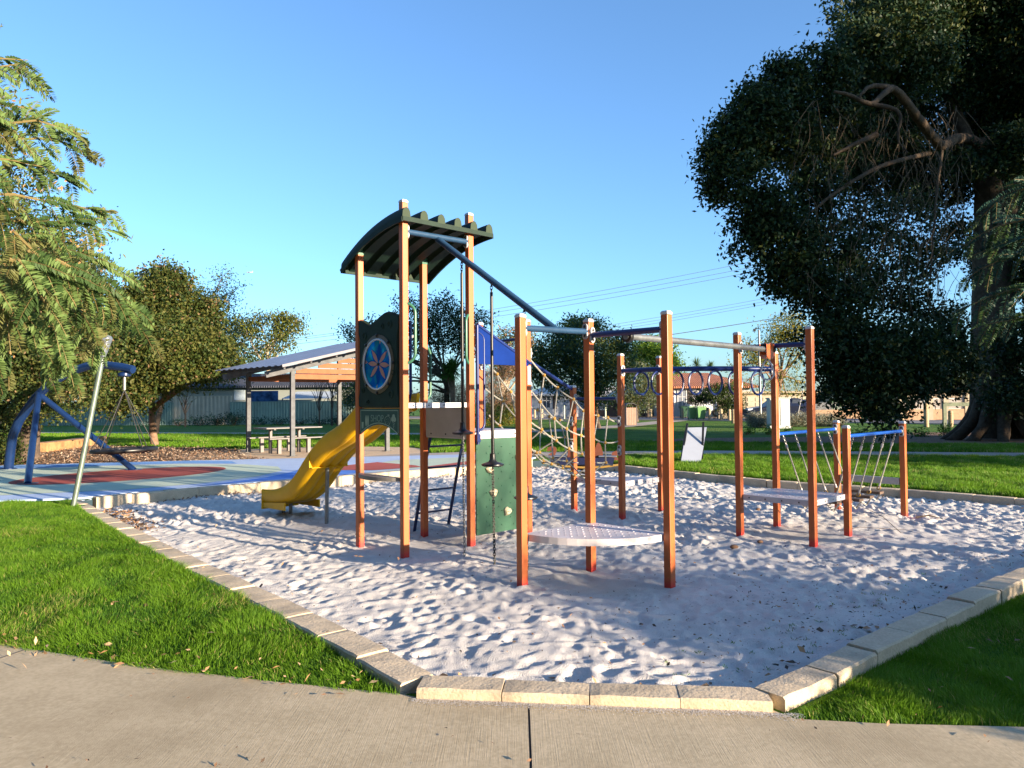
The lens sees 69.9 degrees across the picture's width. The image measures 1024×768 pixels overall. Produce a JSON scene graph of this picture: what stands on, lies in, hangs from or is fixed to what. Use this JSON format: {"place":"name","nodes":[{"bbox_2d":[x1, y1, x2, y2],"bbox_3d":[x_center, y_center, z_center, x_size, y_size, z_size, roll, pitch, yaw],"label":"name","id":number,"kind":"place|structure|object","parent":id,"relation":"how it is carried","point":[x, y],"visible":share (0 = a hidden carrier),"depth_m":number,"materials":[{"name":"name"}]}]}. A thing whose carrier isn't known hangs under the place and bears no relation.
{"place":"outdoors","nodes":[
{"label":"outdoors","id":0,"kind":"place"},
{"bbox_2d":[0,499,397,694],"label":"grass","id":1,"kind":"structure","parent":0,"point":[56,521],"depth_m":5.52,"materials":[{"name":"green"}]},
{"bbox_2d":[0,432,440,448],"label":"grass","id":2,"kind":"structure","parent":0,"point":[211,440],"depth_m":28.95,"materials":[{"name":"green"}]},
{"bbox_2d":[251,391,277,401],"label":"window","id":3,"kind":"structure","parent":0,"point":[256,396],"depth_m":58.97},
{"bbox_2d":[0,644,529,767],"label":"concrete path","id":4,"kind":"structure","parent":0,"point":[57,710],"depth_m":3.65,"materials":[{"name":"concrete"}]},
{"bbox_2d":[0,454,535,501],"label":"rubber surface","id":5,"kind":"object","parent":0,"point":[286,465],"visible":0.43,"depth_m":14.94,"materials":[{"name":"rubber"}]},
{"bbox_2d":[0,361,140,484],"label":"swing frame","id":6,"kind":"object","parent":5,"relation":"on","point":[33,402],"visible":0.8,"depth_m":16.02,"materials":[{"name":"metal"}]},
{"bbox_2d":[89,377,157,454],"bbox_3d":[-8.134,0.651,15.390,1.289,1.609,1.290,0,-1,0],"label":"basket swing","id":7,"kind":"object","parent":6,"relation":"hanging from","point":[123,450],"visible":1,"depth_m":15.25,"materials":[{"name":"grey"}]},
{"bbox_2d":[0,461,234,467],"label":"rubber blue band","id":8,"kind":"object","parent":5,"relation":"on","point":[66,465],"visible":0.91,"depth_m":17.74,"materials":[{"name":"rubber"}]},
{"bbox_2d":[0,464,281,494],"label":"rubber green zone","id":9,"kind":"object","parent":5,"relation":"on","point":[233,471],"visible":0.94,"depth_m":14.21,"materials":[{"name":"rubber"}]},
{"bbox_2d":[8,467,225,484],"bbox_3d":[-7.835,1.841,14.910,2.557,0.001,4.095,-1,-2,35],"label":"rubber red oval","id":10,"kind":"object","parent":9,"relation":"on","point":[116,475],"visible":0.95,"depth_m":14.74,"materials":[{"name":"rubber"}]},
{"bbox_2d":[196,470,365,485],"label":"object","id":11,"kind":"object","parent":5,"relation":"on","point":[289,475],"visible":0.57,"depth_m":14.10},
{"bbox_2d":[342,462,419,469],"bbox_3d":[-3.259,1.835,16.179,1.864,0.001,2.038,-2,-2,44],"label":"rubber red diamond","id":12,"kind":"object","parent":5,"relation":"on","point":[375,466],"visible":0.6,"depth_m":16.31,"materials":[{"name":"rubber"}]},
{"bbox_2d":[351,457,465,473],"bbox_3d":[-2.077,1.855,17.194,2.453,0.001,5.421,-2,-2,37],"label":"rubber green wedge","id":13,"kind":"object","parent":5,"relation":"on","point":[434,461],"visible":0.5,"depth_m":17.60,"materials":[{"name":"rubber"}]},
{"bbox_2d":[174,447,419,459],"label":"shelter paving","id":14,"kind":"structure","parent":0,"point":[368,451],"depth_m":21.21,"materials":[{"name":"concrete"}]},
{"bbox_2d":[246,435,305,451],"bbox_3d":[-7.095,1.809,22.128,1.800,0.458,0.258,1,-2,-43],"label":"bench","id":15,"kind":"object","parent":14,"relation":"on","point":[261,444],"visible":0.85,"depth_m":21.76,"materials":[{"name":"metal"}]},
{"bbox_2d":[252,426,321,453],"bbox_3d":[-6.596,1.643,21.583,1.850,0.752,0.708,1,-2,-43],"label":"picnic table","id":16,"kind":"object","parent":14,"relation":"on","point":[298,428],"visible":0.98,"depth_m":21.39,"materials":[{"name":"metal"}]},
{"bbox_2d":[264,436,322,453],"bbox_3d":[-6.299,1.782,21.336,1.800,0.458,0.258,1,-2,-43],"label":"bench","id":17,"kind":"object","parent":14,"relation":"on","point":[279,445],"visible":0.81,"depth_m":21.23,"materials":[{"name":"metal"}]},
{"bbox_2d":[215,335,413,456],"bbox_3d":[-5.809,0.388,21.589,4.454,3.610,4.101,1,-2,-39],"label":"picnic shelter","id":18,"kind":"object","parent":14,"relation":"on","point":[276,367],"visible":0.59,"depth_m":20.93,"materials":[{"name":"grey metal"}]},
{"bbox_2d":[41,420,685,434],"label":"park path","id":19,"kind":"structure","parent":0,"point":[638,424],"depth_m":38.82,"materials":[{"name":"concrete"}]},
{"bbox_2d":[625,403,636,425],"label":"litter bin","id":20,"kind":"object","parent":19,"relation":"on","point":[630,416],"visible":0.77,"depth_m":43.17,"materials":[{"name":"wood"}]},
{"bbox_2d":[258,267,750,344],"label":"power line","id":21,"kind":"object","parent":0,"point":[569,300],"visible":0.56,"depth_m":85.27,"materials":[{"name":"grey metal"}]},
{"bbox_2d":[262,262,747,342],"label":"power line","id":22,"kind":"object","parent":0,"point":[563,297],"visible":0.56,"depth_m":85.28,"materials":[{"name":"grey metal"}]},
{"bbox_2d":[0,401,1023,726],"bbox_3d":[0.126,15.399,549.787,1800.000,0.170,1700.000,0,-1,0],"label":"lawn ground","id":23,"kind":"structure","parent":0,"point":[718,429],"depth_m":27.93,"materials":[{"name":"plant"}]},
{"bbox_2d":[0,23,164,403],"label":"feathery tree","id":24,"kind":"object","parent":23,"relation":"on","point":[34,280],"visible":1,"depth_m":5.71,"materials":[{"name":"green plant"}]},
{"bbox_2d":[7,402,173,425],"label":"fence","id":25,"kind":"object","parent":23,"relation":"on","point":[168,413],"visible":0.11,"depth_m":53.51,"materials":[{"name":"grey metal"}]},
{"bbox_2d":[71,335,112,505],"bbox_3d":[-6.150,0.564,10.688,0.169,2.594,0.632,-1,-2,30],"label":"leaning pole","id":26,"kind":"object","parent":23,"relation":"on","point":[87,436],"visible":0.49,"depth_m":10.62,"materials":[{"name":"metal"}]},
{"bbox_2d":[0,444,268,464],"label":"mulch bed","id":27,"kind":"object","parent":23,"relation":"on","point":[171,454],"visible":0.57,"depth_m":20.04,"materials":[{"name":"brown wood"}]},
{"bbox_2d":[0,413,51,465],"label":"hedge","id":28,"kind":"object","parent":27,"relation":"on","point":[3,439],"visible":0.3,"depth_m":17.97,"materials":[{"name":"green plant"}]},
{"bbox_2d":[0,223,139,459],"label":"bushy tree","id":29,"kind":"object","parent":27,"relation":"on","point":[28,384],"visible":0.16,"depth_m":17.76,"materials":[{"name":"green plant"}]},
{"bbox_2d":[40,436,106,451],"bbox_3d":[-14.850,2.031,24.909,0.591,0.330,4.826,0,-1,-10],"label":"stone ledge","id":30,"kind":"object","parent":27,"relation":"on","point":[55,446],"visible":0.57,"depth_m":23.61,"materials":[{"name":"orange stone"}]},
{"bbox_2d":[73,249,262,444],"bbox_3d":[-11.965,-1.056,23.796,6.321,6.706,4.521,-1,-1,14],"label":"bushy tree","id":31,"kind":"object","parent":23,"relation":"on","point":[196,344],"visible":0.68,"depth_m":23.30,"materials":[{"name":"green plant"}]},
{"bbox_2d":[176,387,196,426],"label":"bare tree","id":32,"kind":"object","parent":23,"relation":"on","point":[185,407],"visible":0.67,"depth_m":47.92,"materials":[{"name":"brown plant"}]},
{"bbox_2d":[187,414,210,425],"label":"shrub","id":33,"kind":"object","parent":23,"relation":"on","point":[199,420],"visible":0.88,"depth_m":50.95,"materials":[{"name":"green plant"}]},
{"bbox_2d":[173,396,231,424],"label":"fence","id":34,"kind":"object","parent":23,"relation":"on","point":[205,406],"depth_m":53.06,"materials":[{"name":"beige metal"}]},
{"bbox_2d":[156,261,264,432],"bbox_3d":[-14.869,-1.699,35.209,5.710,8.640,4.085,0,-1,0],"label":"feathery tree","id":35,"kind":"object","parent":23,"relation":"on","point":[158,417],"visible":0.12,"depth_m":35.74,"materials":[{"name":"green plant"}]},
{"bbox_2d":[201,412,229,425],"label":"shrub","id":36,"kind":"object","parent":23,"relation":"on","point":[218,421],"visible":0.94,"depth_m":50.82,"materials":[{"name":"green plant"}]},
{"bbox_2d":[222,409,245,425],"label":"shrub","id":37,"kind":"object","parent":23,"relation":"on","point":[236,419],"visible":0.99,"depth_m":50.81,"materials":[{"name":"green plant"}]},
{"bbox_2d":[68,500,432,694],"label":"limestone kerb","id":38,"kind":"structure","parent":23,"relation":"on","point":[403,676],"depth_m":5.06,"materials":[{"name":"stone"}]},
{"bbox_2d":[155,373,354,401],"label":"house","id":39,"kind":"structure","parent":23,"relation":"on","point":[237,393],"depth_m":62.01,"materials":[{"name":"brown"}]},
{"bbox_2d":[234,389,244,399],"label":"window","id":40,"kind":"structure","parent":39,"relation":"in","point":[239,394],"depth_m":61.96,"materials":[{"name":"grey"}]},
{"bbox_2d":[224,306,316,370],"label":"gum tree","id":41,"kind":"object","parent":23,"relation":"on","point":[278,328],"visible":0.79,"depth_m":71.83,"materials":[{"name":"green plant"}]},
{"bbox_2d":[230,401,352,424],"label":"fence","id":42,"kind":"object","parent":23,"relation":"on","point":[305,410],"visible":0.27,"depth_m":53.58,"materials":[{"name":"grey metal"}]},
{"bbox_2d":[282,391,336,400],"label":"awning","id":43,"kind":"object","parent":23,"relation":"on","point":[303,395],"visible":0.61,"depth_m":58.28,"materials":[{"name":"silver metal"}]},
{"bbox_2d":[93,460,532,508],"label":"limestone kerb","id":44,"kind":"structure","parent":23,"relation":"on","point":[107,501],"depth_m":12.69,"materials":[{"name":"stone"}]},
{"bbox_2d":[310,374,331,425],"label":"bare tree","id":45,"kind":"object","parent":23,"relation":"on","point":[319,402],"visible":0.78,"depth_m":47.96,"materials":[{"name":"brown plant"}]},
{"bbox_2d":[322,368,336,425],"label":"bare tree","id":46,"kind":"object","parent":23,"relation":"on","point":[332,398],"visible":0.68,"depth_m":47.95,"materials":[{"name":"brown plant"}]},
{"bbox_2d":[328,374,354,414],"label":"shrub","id":47,"kind":"object","parent":23,"relation":"on","point":[344,393],"visible":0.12,"depth_m":48.73,"materials":[{"name":"green plant"}]},
{"bbox_2d":[331,283,502,420],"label":"spreading tree","id":48,"kind":"object","parent":23,"relation":"on","point":[451,331],"visible":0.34,"depth_m":43.87,"materials":[{"name":"green plant"}]},
{"bbox_2d":[435,355,464,402],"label":"yucca","id":49,"kind":"object","parent":23,"relation":"on","point":[449,369],"visible":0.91,"depth_m":42.91,"materials":[{"name":"green plant"}]},
{"bbox_2d":[428,377,475,406],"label":"bush","id":50,"kind":"object","parent":23,"relation":"on","point":[440,398],"visible":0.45,"depth_m":43.74,"materials":[{"name":"green plant"}]},
{"bbox_2d":[475,401,515,425],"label":"bush","id":51,"kind":"object","parent":23,"relation":"on","point":[507,418],"visible":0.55,"depth_m":45.62,"materials":[{"name":"green plant"}]},
{"bbox_2d":[485,365,514,420],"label":"vine bush","id":52,"kind":"object","parent":23,"relation":"on","point":[507,398],"visible":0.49,"depth_m":51.76,"materials":[{"name":"green plant"}]},
{"bbox_2d":[475,319,538,417],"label":"tree","id":53,"kind":"object","parent":23,"relation":"on","point":[510,344],"visible":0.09,"depth_m":59.88,"materials":[{"name":"green plant"}]},
{"bbox_2d":[1,525,1019,736],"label":"leaves on lawn","id":54,"kind":"object","parent":23,"relation":"on","point":[112,658],"visible":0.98,"depth_m":4.61,"materials":[{"name":"brown plant"}]},
{"bbox_2d":[528,706,531,767],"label":"path joint","id":55,"kind":"object","parent":23,"relation":"on","point":[530,749],"depth_m":3.49,"materials":[{"name":"grey"}]},
{"bbox_2d":[531,385,583,416],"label":"house","id":56,"kind":"structure","parent":23,"relation":"on","point":[548,403],"depth_m":69.95,"materials":[{"name":"white metal"}]},
{"bbox_2d":[508,309,646,427],"bbox_3d":[3.572,-0.811,39.284,7.646,6.784,4.749,0,-1,0],"label":"acacia tree","id":57,"kind":"object","parent":23,"relation":"on","point":[567,354],"visible":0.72,"depth_m":38.69,"materials":[{"name":"green plant"}]},
{"bbox_2d":[558,313,607,411],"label":"treetop bush","id":58,"kind":"object","parent":23,"relation":"on","point":[576,322],"visible":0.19,"depth_m":41.84,"materials":[{"name":"green plant"}]},
{"bbox_2d":[416,675,772,711],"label":"limestone kerb","id":59,"kind":"structure","parent":23,"relation":"on","point":[490,689],"depth_m":3.89,"materials":[{"name":"stone"}]},
{"bbox_2d":[604,357,656,421],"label":"olive tree","id":60,"kind":"object","parent":23,"relation":"on","point":[635,397],"visible":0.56,"depth_m":51.64,"materials":[{"name":"green plant"}]},
{"bbox_2d":[629,333,690,416],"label":"round tree","id":61,"kind":"object","parent":23,"relation":"on","point":[652,350],"visible":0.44,"depth_m":65.40,"materials":[{"name":"green plant"}]},
{"bbox_2d":[680,422,706,462],"bbox_3d":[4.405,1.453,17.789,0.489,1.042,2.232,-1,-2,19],"label":"board sign","id":62,"kind":"object","parent":23,"relation":"on","point":[693,444],"visible":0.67,"depth_m":17.76,"materials":[{"name":"grey"}]},
{"bbox_2d":[650,373,758,416],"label":"house","id":63,"kind":"structure","parent":23,"relation":"on","point":[695,385],"depth_m":67.01,"materials":[{"name":"red tile"}]},
{"bbox_2d":[677,389,686,408],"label":"window","id":64,"kind":"structure","parent":63,"relation":"in","point":[681,398],"depth_m":66.93,"materials":[{"name":"grey glass"}]},
{"bbox_2d":[685,377,746,418],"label":"garden bush","id":65,"kind":"object","parent":23,"relation":"on","point":[725,396],"visible":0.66,"depth_m":56.91,"materials":[{"name":"green plant"}]},
{"bbox_2d":[742,409,766,427],"bbox_3d":[13.364,1.928,39.304,2.006,1.261,1.774,0,-1,0],"label":"grey shrub","id":66,"kind":"object","parent":23,"relation":"on","point":[756,419],"visible":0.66,"depth_m":39.15,"materials":[{"name":"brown plant"}]},
{"bbox_2d":[753,328,761,415],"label":"light pole","id":67,"kind":"object","parent":23,"relation":"on","point":[760,398],"visible":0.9,"depth_m":40.44,"materials":[{"name":"metal"}]},
{"bbox_2d":[721,309,820,399],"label":"pepper tree","id":68,"kind":"object","parent":23,"relation":"on","point":[753,361],"visible":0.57,"depth_m":57.87,"materials":[{"name":"green plant"}]},
{"bbox_2d":[765,397,790,427],"bbox_3d":[13.787,1.495,37.971,1.096,1.580,0.640,0,-1,0],"label":"electrical cabinet","id":69,"kind":"object","parent":23,"relation":"on","point":[784,412],"visible":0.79,"depth_m":37.68,"materials":[{"name":"metal"}]},
{"bbox_2d":[742,391,831,416],"bbox_3d":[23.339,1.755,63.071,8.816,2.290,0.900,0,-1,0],"label":"garage","id":70,"kind":"structure","parent":23,"relation":"on","point":[751,400],"depth_m":62.93,"materials":[{"name":"beige brick"}]},
{"bbox_2d":[746,396,770,407],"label":"garage door","id":71,"kind":"structure","parent":70,"relation":"in","point":[752,401],"depth_m":62.92,"materials":[{"name":"beige metal"}]},
{"bbox_2d":[564,465,1023,505],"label":"limestone kerb","id":72,"kind":"structure","parent":23,"relation":"on","point":[894,492],"depth_m":12.65,"materials":[{"name":"stone"}]},
{"bbox_2d":[790,408,849,426],"bbox_3d":[16.540,1.946,39.931,3.582,1.301,1.511,0,-1,0],"label":"grey shrub","id":73,"kind":"object","parent":23,"relation":"on","point":[801,419],"visible":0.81,"depth_m":39.82,"materials":[{"name":"brown plant"}]},
{"bbox_2d":[646,432,1023,443],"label":"footpath","id":74,"kind":"structure","parent":23,"relation":"on","point":[933,437],"depth_m":26.16,"materials":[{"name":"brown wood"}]},
{"bbox_2d":[744,422,953,436],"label":"weeds","id":75,"kind":"object","parent":74,"relation":"on","point":[943,431],"visible":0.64,"depth_m":28.85,"materials":[{"name":"green plant"}]},
{"bbox_2d":[681,0,1023,443],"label":"fig tree","id":76,"kind":"object","parent":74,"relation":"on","point":[887,76],"visible":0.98,"depth_m":22.27,"materials":[{"name":"green plant"}]},
{"bbox_2d":[815,403,860,417],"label":"boundary wall","id":77,"kind":"structure","parent":23,"relation":"on","point":[820,410],"depth_m":55.84,"materials":[{"name":"beige brick"}]},
{"bbox_2d":[755,576,1023,712],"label":"limestone kerb","id":78,"kind":"structure","parent":23,"relation":"on","point":[822,676],"depth_m":4.56,"materials":[{"name":"stone"}]},
{"bbox_2d":[923,402,928,426],"bbox_3d":[21.393,1.578,37.866,0.240,1.365,0.234,0,-1,0],"label":"bollard","id":79,"kind":"object","parent":23,"relation":"on","point":[926,417],"visible":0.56,"depth_m":37.77,"materials":[{"name":"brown wood"}]},
{"bbox_2d":[896,394,968,419],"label":"boundary wall","id":80,"kind":"structure","parent":23,"relation":"on","point":[958,413],"depth_m":49.83,"materials":[{"name":"beige brick"}]},
{"bbox_2d":[942,402,968,427],"bbox_3d":[22.354,1.538,36.105,2.270,1.300,0.120,0,-1,0],"label":"timber barrier","id":81,"kind":"object","parent":23,"relation":"on","point":[944,412],"visible":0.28,"depth_m":36.08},
{"bbox_2d":[947,176,1023,347],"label":"feathery tree","id":82,"kind":"object","parent":23,"relation":"on","point":[995,246],"visible":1,"depth_m":7.73,"materials":[{"name":"green plant"}]},
{"bbox_2d":[1002,567,1023,579],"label":"limestone kerb","id":83,"kind":"structure","parent":23,"relation":"on","point":[1018,573],"depth_m":6.23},
{"bbox_2d":[284,274,739,345],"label":"power line","id":84,"kind":"object","parent":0,"point":[558,306],"visible":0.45,"depth_m":85.26,"materials":[{"name":"grey metal"}]},
{"bbox_2d":[0,0,1023,505],"label":"sky","id":85,"kind":"structure","parent":0,"point":[266,138],"materials":[{"name":"blue"}]},
{"bbox_2d":[96,466,1023,692],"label":"sand","id":86,"kind":"structure","parent":0,"point":[472,608],"depth_m":6.84,"materials":[{"name":"sand"}]},
{"bbox_2d":[98,465,1023,685],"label":"fallen leaves","id":87,"kind":"object","parent":86,"relation":"on","point":[800,648],"visible":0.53,"depth_m":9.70,"materials":[{"name":"brown plant"}]},
{"bbox_2d":[542,442,617,480],"bbox_3d":[1.425,1.561,14.835,1.614,0.755,0.462,-1,-1,7],"label":"rocker","id":88,"kind":"object","parent":86,"relation":"on","point":[600,457],"visible":0.48,"depth_m":14.74,"materials":[{"name":"blue plastic"}]},
{"bbox_2d":[261,199,907,587],"bbox_3d":[0.835,0.054,8.642,9.030,4.014,5.006,0,-1,0],"label":"climbing frame","id":89,"kind":"object","parent":86,"relation":"on","point":[401,245],"visible":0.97,"depth_m":8.36,"materials":[{"name":"orange paint"}]},
{"bbox_2d":[452,262,473,556],"bbox_3d":[-0.518,0.255,7.694,0.228,3.134,0.228,0,-1,0],"label":"hanging step","id":90,"kind":"object","parent":89,"relation":"hanging from","point":[462,430],"visible":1,"depth_m":7.68,"materials":[{"name":"grey"}]},
{"bbox_2d":[481,285,503,564],"bbox_3d":[-0.196,0.401,7.341,0.228,2.842,0.228,0,-1,0],"label":"hanging step","id":91,"kind":"object","parent":89,"relation":"hanging from","point":[492,462],"visible":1,"depth_m":7.33,"materials":[{"name":"grey"}]},
{"bbox_2d":[514,310,537,569],"bbox_3d":[0.126,0.531,6.988,0.228,2.526,0.228,0,-1,0],"label":"hanging step","id":92,"kind":"object","parent":89,"relation":"hanging from","point":[531,497],"visible":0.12,"depth_m":6.95,"materials":[{"name":"grey"}]},
{"bbox_2d":[759,342,774,380],"bbox_3d":[2.925,-0.260,8.406,0.198,0.444,0.142,0,-2,-24],"label":"glider handle","id":93,"kind":"object","parent":89,"relation":"attached to","point":[769,353],"visible":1,"depth_m":8.39,"materials":[{"name":"orange metal"}]},
{"bbox_2d":[168,491,1021,678],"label":"bark flecks","id":94,"kind":"object","parent":86,"relation":"on","point":[716,566],"visible":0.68,"depth_m":6.39,"materials":[{"name":"brown wood"}]},
{"bbox_2d":[665,569,982,674],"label":"sprouting weeds","id":95,"kind":"object","parent":86,"relation":"on","point":[666,662],"visible":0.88,"depth_m":4.96,"materials":[{"name":"green plant"}]},
{"bbox_2d":[596,386,653,416],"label":"house","id":96,"kind":"structure","parent":0,"point":[610,413],"depth_m":70.95,"materials":[{"name":"grey"}]},
{"bbox_2d":[409,417,960,422],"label":"road","id":97,"kind":"structure","parent":0,"point":[930,421],"depth_m":56.26,"materials":[{"name":"asphalt"}]},
{"bbox_2d":[409,418,957,424],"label":"road kerb","id":98,"kind":"structure","parent":97,"relation":"on","point":[721,420],"depth_m":52.60,"materials":[{"name":"concrete"}]},
{"bbox_2d":[687,406,695,419],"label":"wheelie bin","id":99,"kind":"object","parent":97,"relation":"on","point":[692,412],"visible":1,"depth_m":55.68,"materials":[{"name":"green plastic"}]},
{"bbox_2d":[695,406,706,419],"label":"wheelie bin","id":100,"kind":"object","parent":97,"relation":"on","point":[700,412],"visible":1,"depth_m":55.15,"materials":[{"name":"green plastic"}]},
{"bbox_2d":[742,398,806,416],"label":"parked car","id":101,"kind":"object","parent":97,"relation":"on","point":[794,406],"visible":0.24,"depth_m":52.09,"materials":[{"name":"black paint"}]},
{"bbox_2d":[364,451,1023,456],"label":"footpath","id":102,"kind":"structure","parent":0,"point":[820,452],"depth_m":19.82,"materials":[{"name":"concrete"}]},
{"bbox_2d":[414,436,1023,452],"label":"grass","id":103,"kind":"structure","parent":0,"point":[719,445],"depth_m":21.82,"materials":[{"name":"green"}]},
{"bbox_2d":[530,703,1023,767],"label":"concrete path","id":104,"kind":"structure","parent":0,"point":[609,739],"depth_m":3.41,"materials":[{"name":"concrete"}]},
{"bbox_2d":[412,698,803,721],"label":"spilled sand","id":105,"kind":"structure","parent":104,"relation":"on","point":[602,707],"depth_m":3.78,"materials":[{"name":"sand"}]},
{"bbox_2d":[577,451,1023,497],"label":"grass","id":106,"kind":"structure","parent":0,"point":[994,475],"depth_m":14.91,"materials":[{"name":"green"}]},
{"bbox_2d":[795,591,1023,726],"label":"grass","id":107,"kind":"structure","parent":0,"point":[989,708],"depth_m":4.09,"materials":[{"name":"green"}]},
{"bbox_2d":[857,390,968,417],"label":"house","id":108,"kind":"structure","parent":0,"point":[939,401],"depth_m":55.98,"materials":[{"name":"brown"}]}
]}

